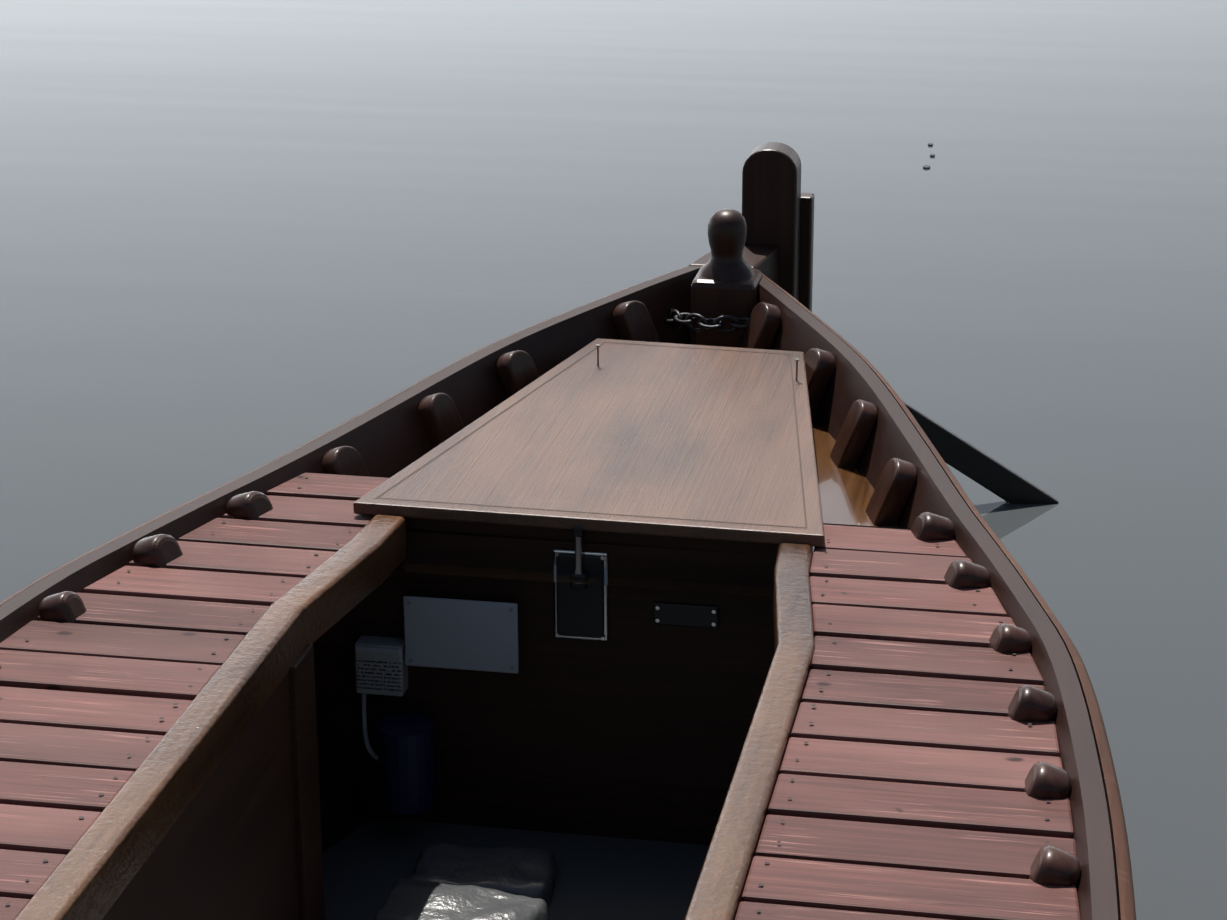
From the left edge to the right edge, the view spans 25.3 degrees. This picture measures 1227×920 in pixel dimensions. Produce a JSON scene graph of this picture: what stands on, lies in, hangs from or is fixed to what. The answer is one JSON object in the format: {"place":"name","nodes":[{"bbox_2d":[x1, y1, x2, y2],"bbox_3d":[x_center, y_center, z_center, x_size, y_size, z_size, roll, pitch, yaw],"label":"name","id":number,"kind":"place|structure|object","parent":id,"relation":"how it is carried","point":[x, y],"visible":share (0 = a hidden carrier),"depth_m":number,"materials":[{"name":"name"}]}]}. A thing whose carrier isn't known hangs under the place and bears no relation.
{"place":"outdoors","nodes":[
{"label":"outdoors","id":0,"kind":"place"},
{"bbox_2d":[0,0,1226,919],"bbox_3d":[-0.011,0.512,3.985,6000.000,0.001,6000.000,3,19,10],"label":"lake water","id":1,"kind":"structure","parent":0,"point":[240,237],"depth_m":7.10,"materials":[{"name":"grey liquid"}]},
{"bbox_2d":[0,265,1120,919],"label":"boat hull","id":2,"kind":"object","parent":1,"relation":"on","point":[388,439],"visible":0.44,"depth_m":3.94,"materials":[{"name":"brown paint"}]},
{"bbox_2d":[39,591,86,622],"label":"rib","id":3,"kind":"object","parent":2,"relation":"attached to","point":[66,607],"visible":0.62,"depth_m":3.45,"materials":[{"name":"brown paint"}]},
{"bbox_2d":[132,534,182,567],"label":"rib","id":4,"kind":"object","parent":2,"relation":"attached to","point":[159,551],"visible":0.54,"depth_m":3.63,"materials":[{"name":"brown paint"}]},
{"bbox_2d":[0,266,687,605],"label":"gunwale","id":5,"kind":"object","parent":2,"relation":"on","point":[58,568],"visible":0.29,"depth_m":3.97,"materials":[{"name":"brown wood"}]},
{"bbox_2d":[418,393,463,448],"bbox_3d":[-0.262,-0.048,4.258,0.065,0.117,0.071,10,22,28],"label":"rib","id":6,"kind":"object","parent":2,"relation":"attached to","point":[440,417],"visible":0.69,"depth_m":4.23,"materials":[{"name":"brown paint"}]},
{"bbox_2d":[312,529,774,844],"bbox_3d":[-0.025,0.347,3.853,1.024,0.498,0.018,3,19,10],"label":"bulkhead","id":7,"kind":"object","parent":2,"relation":"attached to","point":[637,724],"visible":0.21,"depth_m":3.85,"materials":[{"name":"brown wood"}]},
{"bbox_2d":[613,301,660,342],"bbox_3d":[0.049,-0.202,4.661,0.096,0.144,0.068,3,19,10],"label":"rib","id":8,"kind":"object","parent":2,"relation":"attached to","point":[633,321],"visible":0.6,"depth_m":4.64,"materials":[{"name":"brown paint"}]},
{"bbox_2d":[394,419,899,596],"bbox_3d":[0.080,-0.029,4.319,1.010,0.001,1.240,3,19,10],"label":"wet stern deck","id":9,"kind":"object","parent":2,"relation":"on","point":[846,494],"visible":0.02,"depth_m":3.82,"materials":[{"name":"brown wood"}]},
{"bbox_2d":[226,491,272,520],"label":"rib","id":10,"kind":"object","parent":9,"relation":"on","point":[253,505],"visible":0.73,"depth_m":3.81,"materials":[{"name":"brown paint"}]},
{"bbox_2d":[322,446,369,476],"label":"rib","id":11,"kind":"object","parent":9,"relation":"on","point":[344,460],"visible":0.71,"depth_m":4.02,"materials":[{"name":"brown paint"}]},
{"bbox_2d":[497,350,538,397],"bbox_3d":[-0.144,-0.117,4.436,0.068,0.129,0.079,12,22,32],"label":"rib","id":12,"kind":"object","parent":9,"relation":"on","point":[517,370],"visible":0.54,"depth_m":4.41,"materials":[{"name":"brown paint"}]},
{"bbox_2d":[403,517,778,585],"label":"engine box sides","id":13,"kind":"object","parent":9,"relation":"on","point":[767,556],"visible":0.07,"depth_m":3.76,"materials":[{"name":"brown wood"}]},
{"bbox_2d":[353,338,823,546],"bbox_3d":[0.039,-0.048,4.126,0.659,0.018,0.864,3,19,10],"label":"engine box lid","id":14,"kind":"object","parent":13,"relation":"on","point":[695,433],"visible":0.9,"depth_m":3.98,"materials":[{"name":"brown wood"}]},
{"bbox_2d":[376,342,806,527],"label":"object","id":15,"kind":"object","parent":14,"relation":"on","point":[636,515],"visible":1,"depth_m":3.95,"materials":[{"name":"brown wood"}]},
{"bbox_2d":[595,344,600,365],"bbox_3d":[-0.025,-0.169,4.395,0.008,0.035,0.008,3,19,10],"label":"nail","id":16,"kind":"object","parent":14,"relation":"attached to","point":[597,345],"visible":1,"depth_m":4.39,"materials":[{"name":"grey metal"}]},
{"bbox_2d":[794,358,799,380],"bbox_3d":[0.290,-0.142,4.317,0.008,0.035,0.008,3,19,10],"label":"lid nail","id":17,"kind":"object","parent":14,"relation":"attached to","point":[796,359],"visible":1,"depth_m":4.32,"materials":[{"name":"grey metal"}]},
{"bbox_2d":[690,209,761,346],"bbox_3d":[0.196,-0.304,4.739,0.112,0.267,0.112,3,19,10],"label":"mooring post","id":18,"kind":"object","parent":9,"relation":"on","point":[726,280],"visible":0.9,"depth_m":4.69,"materials":[{"name":"brown wood"}]},
{"bbox_2d":[663,307,748,332],"bbox_3d":[0.198,-0.244,4.759,0.212,0.094,0.211,18,21,5],"label":"mooring chain","id":19,"kind":"object","parent":18,"relation":"attached to","point":[674,315],"visible":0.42,"depth_m":4.68,"materials":[{"name":"grey metal"}]},
{"bbox_2d":[737,302,780,349],"bbox_3d":[0.241,-0.200,4.653,0.072,0.145,0.088,-6,20,-16],"label":"rib","id":20,"kind":"object","parent":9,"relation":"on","point":[763,323],"visible":0.67,"depth_m":4.62,"materials":[{"name":"brown paint"}]},
{"bbox_2d":[799,193,813,311],"bbox_3d":[0.322,-0.095,5.168,0.097,0.835,0.040,3,19,10],"label":"rudder stock board","id":21,"kind":"object","parent":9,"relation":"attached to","point":[806,249],"visible":0.21,"depth_m":5.04,"materials":[{"name":"brown wood"}]},
{"bbox_2d":[803,348,835,419],"bbox_3d":[0.317,-0.118,4.429,0.072,0.135,0.080,-5,20,-14],"label":"rib","id":22,"kind":"object","parent":9,"relation":"on","point":[820,365],"visible":0.62,"depth_m":4.39,"materials":[{"name":"brown paint"}]},
{"bbox_2d":[829,399,876,467],"bbox_3d":[0.368,-0.035,4.211,0.078,0.121,0.062,3,19,10],"label":"rib","id":23,"kind":"object","parent":9,"relation":"on","point":[854,435],"visible":0.9,"depth_m":4.19,"materials":[{"name":"brown paint"}]},
{"bbox_2d":[865,458,916,524],"bbox_3d":[0.404,0.050,3.976,0.066,0.112,0.073,-2,19,-6],"label":"rib","id":24,"kind":"object","parent":9,"relation":"on","point":[891,493],"visible":0.81,"depth_m":3.95,"materials":[{"name":"brown paint"}]},
{"bbox_2d":[689,244,779,285],"bbox_3d":[0.220,-0.332,4.924,0.144,0.082,0.170,3,19,10],"label":"stern breasthook","id":25,"kind":"object","parent":2,"relation":"attached to","point":[764,260],"visible":0.35,"depth_m":4.92,"materials":[{"name":"brown wood"}]},
{"bbox_2d":[742,142,800,300],"bbox_3d":[0.289,-0.126,5.099,0.100,0.938,0.070,3,19,10],"label":"stem post","id":26,"kind":"object","parent":2,"relation":"attached to","point":[771,190],"visible":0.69,"depth_m":4.95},
{"bbox_2d":[823,523,910,529],"bbox_3d":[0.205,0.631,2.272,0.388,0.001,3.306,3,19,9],"label":"beam","id":27,"kind":"structure","parent":2,"relation":"in","point":[867,526],"depth_m":3.83,"materials":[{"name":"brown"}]},
{"bbox_2d":[735,901,947,919],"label":"bench plank","id":28,"kind":"object","parent":27,"relation":"on","point":[746,911],"visible":1,"depth_m":2.71,"materials":[{"name":"brown wood"}]},
{"bbox_2d":[814,524,966,557],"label":"bench plank","id":29,"kind":"object","parent":27,"relation":"on","point":[870,539],"visible":0.46,"depth_m":3.70,"materials":[{"name":"brown wood"}]},
{"bbox_2d":[809,548,972,583],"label":"bench plank","id":30,"kind":"object","parent":27,"relation":"on","point":[883,566],"visible":0.54,"depth_m":3.62,"materials":[{"name":"brown wood"}]},
{"bbox_2d":[809,576,1006,616],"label":"bench plank","id":31,"kind":"object","parent":27,"relation":"on","point":[927,597],"visible":0.65,"depth_m":3.51,"materials":[{"name":"brown wood"}]},
{"bbox_2d":[741,856,1079,919],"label":"bench plank","id":32,"kind":"object","parent":27,"relation":"on","point":[878,889],"visible":0.83,"depth_m":2.76,"materials":[{"name":"brown wood"}]},
{"bbox_2d":[812,604,1015,647],"bbox_3d":[0.381,0.215,3.429,0.277,0.022,0.091,3,19,10],"label":"bench plank","id":33,"kind":"object","parent":27,"relation":"on","point":[955,629],"visible":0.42,"depth_m":3.42,"materials":[{"name":"brown wood"}]},
{"bbox_2d":[755,815,1075,878],"bbox_3d":[0.320,0.413,2.864,0.333,0.021,0.091,3,19,10],"label":"bench plank","id":34,"kind":"object","parent":27,"relation":"on","point":[924,848],"visible":0.67,"depth_m":2.86,"materials":[{"name":"brown wood"}]},
{"bbox_2d":[768,774,1073,838],"bbox_3d":[0.335,0.379,2.957,0.326,0.021,0.091,3,19,10],"label":"bench plank","id":35,"kind":"object","parent":27,"relation":"on","point":[956,808],"visible":0.79,"depth_m":2.94,"materials":[{"name":"brown wood"}]},
{"bbox_2d":[780,737,1062,791],"bbox_3d":[0.347,0.348,3.048,0.316,0.022,0.091,3,19,10],"label":"bench plank","id":36,"kind":"object","parent":27,"relation":"on","point":[919,765],"visible":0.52,"depth_m":3.04,"materials":[{"name":"brown wood"}]},
{"bbox_2d":[801,669,1044,716],"bbox_3d":[0.373,0.284,3.237,0.292,0.021,0.091,3,19,10],"label":"bench plank","id":37,"kind":"object","parent":27,"relation":"on","point":[918,693],"visible":0.52,"depth_m":3.23,"materials":[{"name":"brown wood"}]},
{"bbox_2d":[791,702,1059,756],"bbox_3d":[0.361,0.316,3.144,0.305,0.021,0.091,3,19,10],"label":"bench plank","id":38,"kind":"object","parent":27,"relation":"on","point":[959,731],"visible":0.85,"depth_m":3.13,"materials":[{"name":"brown wood"}]},
{"bbox_2d":[811,636,1043,684],"bbox_3d":[0.382,0.250,3.330,0.286,0.022,0.091,3,19,10],"label":"bench plank","id":39,"kind":"object","parent":27,"relation":"on","point":[916,659],"visible":0.73,"depth_m":3.32,"materials":[{"name":"brown wood"}]},
{"bbox_2d":[911,512,954,540],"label":"rib","id":40,"kind":"object","parent":2,"relation":"attached to","point":[927,526],"visible":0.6,"depth_m":3.71,"materials":[{"name":"brown paint"}]},
{"bbox_2d":[761,273,1135,919],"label":"gunwale","id":41,"kind":"object","parent":2,"relation":"on","point":[1126,889],"visible":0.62,"depth_m":3.17,"materials":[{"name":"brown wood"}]},
{"bbox_2d":[944,560,989,588],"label":"rib","id":42,"kind":"object","parent":2,"relation":"on","point":[960,574],"visible":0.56,"depth_m":3.54,"materials":[{"name":"brown paint"}]},
{"bbox_2d":[903,401,1058,503],"bbox_3d":[0.657,-0.018,5.195,0.389,0.288,0.018,0,19,1],"label":"rudder blade","id":43,"kind":"object","parent":2,"relation":"attached to","point":[981,468],"visible":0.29,"depth_m":5.20,"materials":[{"name":"black paint"}]},
{"bbox_2d":[988,624,1031,652],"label":"rib","id":44,"kind":"object","parent":2,"relation":"attached to","point":[1006,638],"visible":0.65,"depth_m":3.34,"materials":[{"name":"brown paint"}]},
{"bbox_2d":[1007,685,1056,721],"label":"rib","id":45,"kind":"object","parent":2,"relation":"attached to","point":[1029,703],"visible":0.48,"depth_m":3.15,"materials":[{"name":"brown paint"}]},
{"bbox_2d":[1024,762,1070,798],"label":"rib","id":46,"kind":"object","parent":2,"relation":"attached to","point":[1044,780],"visible":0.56,"depth_m":2.96,"materials":[{"name":"brown paint"}]},
{"bbox_2d":[1028,845,1080,885],"bbox_3d":[0.438,0.455,2.809,0.080,0.126,0.051,3,19,10],"label":"rib","id":47,"kind":"object","parent":2,"relation":"attached to","point":[1053,865],"visible":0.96,"depth_m":2.77,"materials":[{"name":"brown paint"}]},
{"label":"bench","id":48,"kind":"object","parent":2,"relation":"on","visible":0},
{"bbox_2d":[0,897,30,919],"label":"bench plank","id":49,"kind":"object","parent":48,"relation":"on","point":[13,909],"visible":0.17,"depth_m":2.73,"materials":[{"name":"brown wood"}]},
{"bbox_2d":[0,849,66,898],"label":"bench plank","id":50,"kind":"object","parent":48,"relation":"on","point":[17,868],"visible":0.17,"depth_m":2.81,"materials":[{"name":"brown wood"}]},
{"bbox_2d":[0,804,101,854],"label":"bench plank","id":51,"kind":"object","parent":48,"relation":"on","point":[43,830],"visible":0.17,"depth_m":2.90,"materials":[{"name":"brown wood"}]},
{"bbox_2d":[0,761,133,811],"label":"bench plank","id":52,"kind":"object","parent":48,"relation":"on","point":[53,786],"visible":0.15,"depth_m":3.00,"materials":[{"name":"brown wood"}]},
{"bbox_2d":[0,723,163,771],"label":"bench plank","id":53,"kind":"object","parent":48,"relation":"on","point":[58,746],"visible":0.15,"depth_m":3.10,"materials":[{"name":"brown wood"}]},
{"bbox_2d":[0,686,192,735],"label":"bench plank","id":54,"kind":"object","parent":48,"relation":"on","point":[92,711],"visible":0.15,"depth_m":3.19,"materials":[{"name":"brown wood"}]},
{"bbox_2d":[0,650,220,699],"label":"bench plank","id":55,"kind":"object","parent":48,"relation":"on","point":[100,675],"visible":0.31,"depth_m":3.28,"materials":[{"name":"brown wood"}]},
{"bbox_2d":[0,621,245,665],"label":"bench plank","id":56,"kind":"object","parent":48,"relation":"on","point":[124,642],"visible":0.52,"depth_m":3.38,"materials":[{"name":"brown wood"}]},
{"bbox_2d":[38,592,269,634],"bbox_3d":[-0.582,0.202,3.481,0.286,0.022,0.091,3,19,10],"label":"bench plank","id":57,"kind":"object","parent":48,"relation":"on","point":[161,613],"visible":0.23,"depth_m":3.47,"materials":[{"name":"brown wood"}]},
{"bbox_2d":[83,566,303,605],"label":"bench plank","id":58,"kind":"object","parent":48,"relation":"on","point":[196,585],"visible":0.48,"depth_m":3.56,"materials":[{"name":"brown wood"}]},
{"bbox_2d":[129,541,335,577],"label":"bench plank","id":59,"kind":"object","parent":48,"relation":"on","point":[240,559],"visible":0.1,"depth_m":3.64,"materials":[{"name":"brown wood"}]},
{"bbox_2d":[178,518,362,551],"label":"bench plank","id":60,"kind":"object","parent":48,"relation":"on","point":[278,534],"visible":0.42,"depth_m":3.74,"materials":[{"name":"brown wood"}]},
{"bbox_2d":[223,495,374,527],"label":"bench plank","id":61,"kind":"object","parent":48,"relation":"on","point":[318,511],"visible":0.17,"depth_m":3.81,"materials":[{"name":"brown wood"}]},
{"bbox_2d":[267,473,388,500],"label":"bench plank","id":62,"kind":"object","parent":48,"relation":"on","point":[334,486],"visible":0.5,"depth_m":3.92,"materials":[{"name":"brown wood"}]},
{"bbox_3d":[-0.433,1.286,1.882,1.440,0.030,4.440,3,19,10],"label":"cockpit","id":63,"kind":"object","parent":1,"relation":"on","visible":0},
{"bbox_2d":[102,673,299,919],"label":"side panel","id":64,"kind":"object","parent":63,"relation":"attached to","point":[225,848],"visible":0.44,"depth_m":3.25,"materials":[{"name":"brown wood"}]},
{"bbox_2d":[288,644,324,919],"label":"vertical post","id":65,"kind":"object","parent":64,"relation":"attached to","point":[302,698],"visible":0.46,"depth_m":3.50,"materials":[{"name":"brown wood"}]},
{"bbox_2d":[14,515,405,919],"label":"coaming","id":66,"kind":"object","parent":63,"relation":"on","point":[94,873],"visible":1,"depth_m":3.15,"materials":[{"name":"brown wood"}]},
{"bbox_2d":[362,694,377,760],"bbox_3d":[-0.328,0.381,3.887,0.067,0.106,0.010,7,20,19],"label":"shore power cable","id":67,"kind":"object","parent":63,"relation":"attached to","point":[371,752],"visible":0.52,"depth_m":3.90,"materials":[{"name":"grey plastic"}]},
{"bbox_2d":[355,635,407,695],"bbox_3d":[-0.328,0.291,3.865,0.068,0.077,0.035,3,19,10],"label":"speaker box","id":68,"kind":"object","parent":63,"relation":"attached to","point":[380,674],"visible":0.88,"depth_m":3.85,"materials":[{"name":"grey plastic"}]},
{"bbox_2d":[355,645,399,654],"bbox_3d":[-0.332,0.268,3.838,0.064,0.010,0.006,3,19,10],"label":"shore power lid hinge","id":69,"kind":"object","parent":68,"relation":"attached to","point":[377,650],"visible":1,"depth_m":3.83,"materials":[{"name":"grey plastic"}]},
{"bbox_2d":[377,713,435,813],"bbox_3d":[-0.292,0.429,3.860,0.080,0.120,0.080,3,19,10],"label":"blue can","id":70,"kind":"object","parent":63,"relation":"attached to","point":[406,760],"visible":0.92,"depth_m":3.83,"materials":[{"name":"blue metal"}]},
{"bbox_2d":[373,878,547,919],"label":"plastic bag","id":71,"kind":"object","parent":63,"relation":"on","point":[408,899],"visible":0.98,"depth_m":3.65,"materials":[{"name":"grey plastic"}]},
{"bbox_2d":[403,596,518,673],"bbox_3d":[-0.213,0.244,3.816,0.164,0.106,0.006,3,19,10],"label":"metal plate","id":72,"kind":"object","parent":63,"relation":"attached to","point":[475,635],"visible":0.96,"depth_m":3.81,"materials":[{"name":"grey plastic"}]},
{"bbox_2d":[410,842,556,905],"bbox_3d":[-0.181,0.585,3.769,0.205,0.075,0.141,3,19,10],"label":"bag","id":73,"kind":"object","parent":63,"relation":"on","point":[523,871],"visible":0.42,"depth_m":3.75,"materials":[{"name":"grey plastic"}]},
{"bbox_2d":[553,549,607,640],"bbox_3d":[-0.045,0.188,3.788,0.077,0.133,0.006,3,19,10],"label":"control bezel","id":74,"kind":"object","parent":63,"relation":"attached to","point":[591,553],"visible":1,"depth_m":3.78,"materials":[{"name":"silver metal"}]},
{"bbox_2d":[556,553,603,637],"bbox_3d":[-0.046,0.189,3.785,0.067,0.123,0.005,3,19,10],"label":"hatch panel","id":75,"kind":"object","parent":74,"relation":"in","point":[580,613],"visible":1,"depth_m":3.79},
{"bbox_2d":[570,571,587,589],"bbox_3d":[-0.048,0.167,3.769,0.024,0.024,0.014,3,19,10],"label":"control hub","id":76,"kind":"object","parent":75,"relation":"attached to","point":[582,576],"visible":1,"depth_m":3.76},
{"bbox_2d":[575,537,582,573],"bbox_3d":[-0.048,0.134,3.756,0.010,0.070,0.008,3,19,10],"label":"control lever","id":77,"kind":"object","parent":76,"relation":"attached to","point":[578,557],"visible":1,"depth_m":3.75,"materials":[{"name":"grey metal"}]},
{"bbox_2d":[572,525,584,536],"bbox_3d":[-0.048,0.095,3.743,0.018,0.020,0.017,3,19,10],"label":"control knob","id":78,"kind":"object","parent":77,"relation":"attached to","point":[578,531],"visible":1,"depth_m":3.73,"materials":[{"name":"black plastic"}]},
{"bbox_2d":[653,602,718,627],"bbox_3d":[0.100,0.214,3.770,0.092,0.033,0.004,3,19,10],"label":"black plate","id":79,"kind":"object","parent":63,"relation":"attached to","point":[685,615],"visible":1,"depth_m":3.77,"materials":[{"name":"black plastic"}]},
{"bbox_2d":[685,542,814,919],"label":"coaming","id":80,"kind":"object","parent":63,"relation":"on","point":[720,886],"visible":0.92,"depth_m":3.07,"materials":[{"name":"brown wood"}]},
{"label":"bench plank","id":81,"kind":"object","parent":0,"visible":0},
{"bbox_2d":[5,477,1050,911],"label":"plank nail heads","id":82,"kind":"object","parent":81,"relation":"on","point":[337,541],"visible":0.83,"depth_m":3.16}
]}

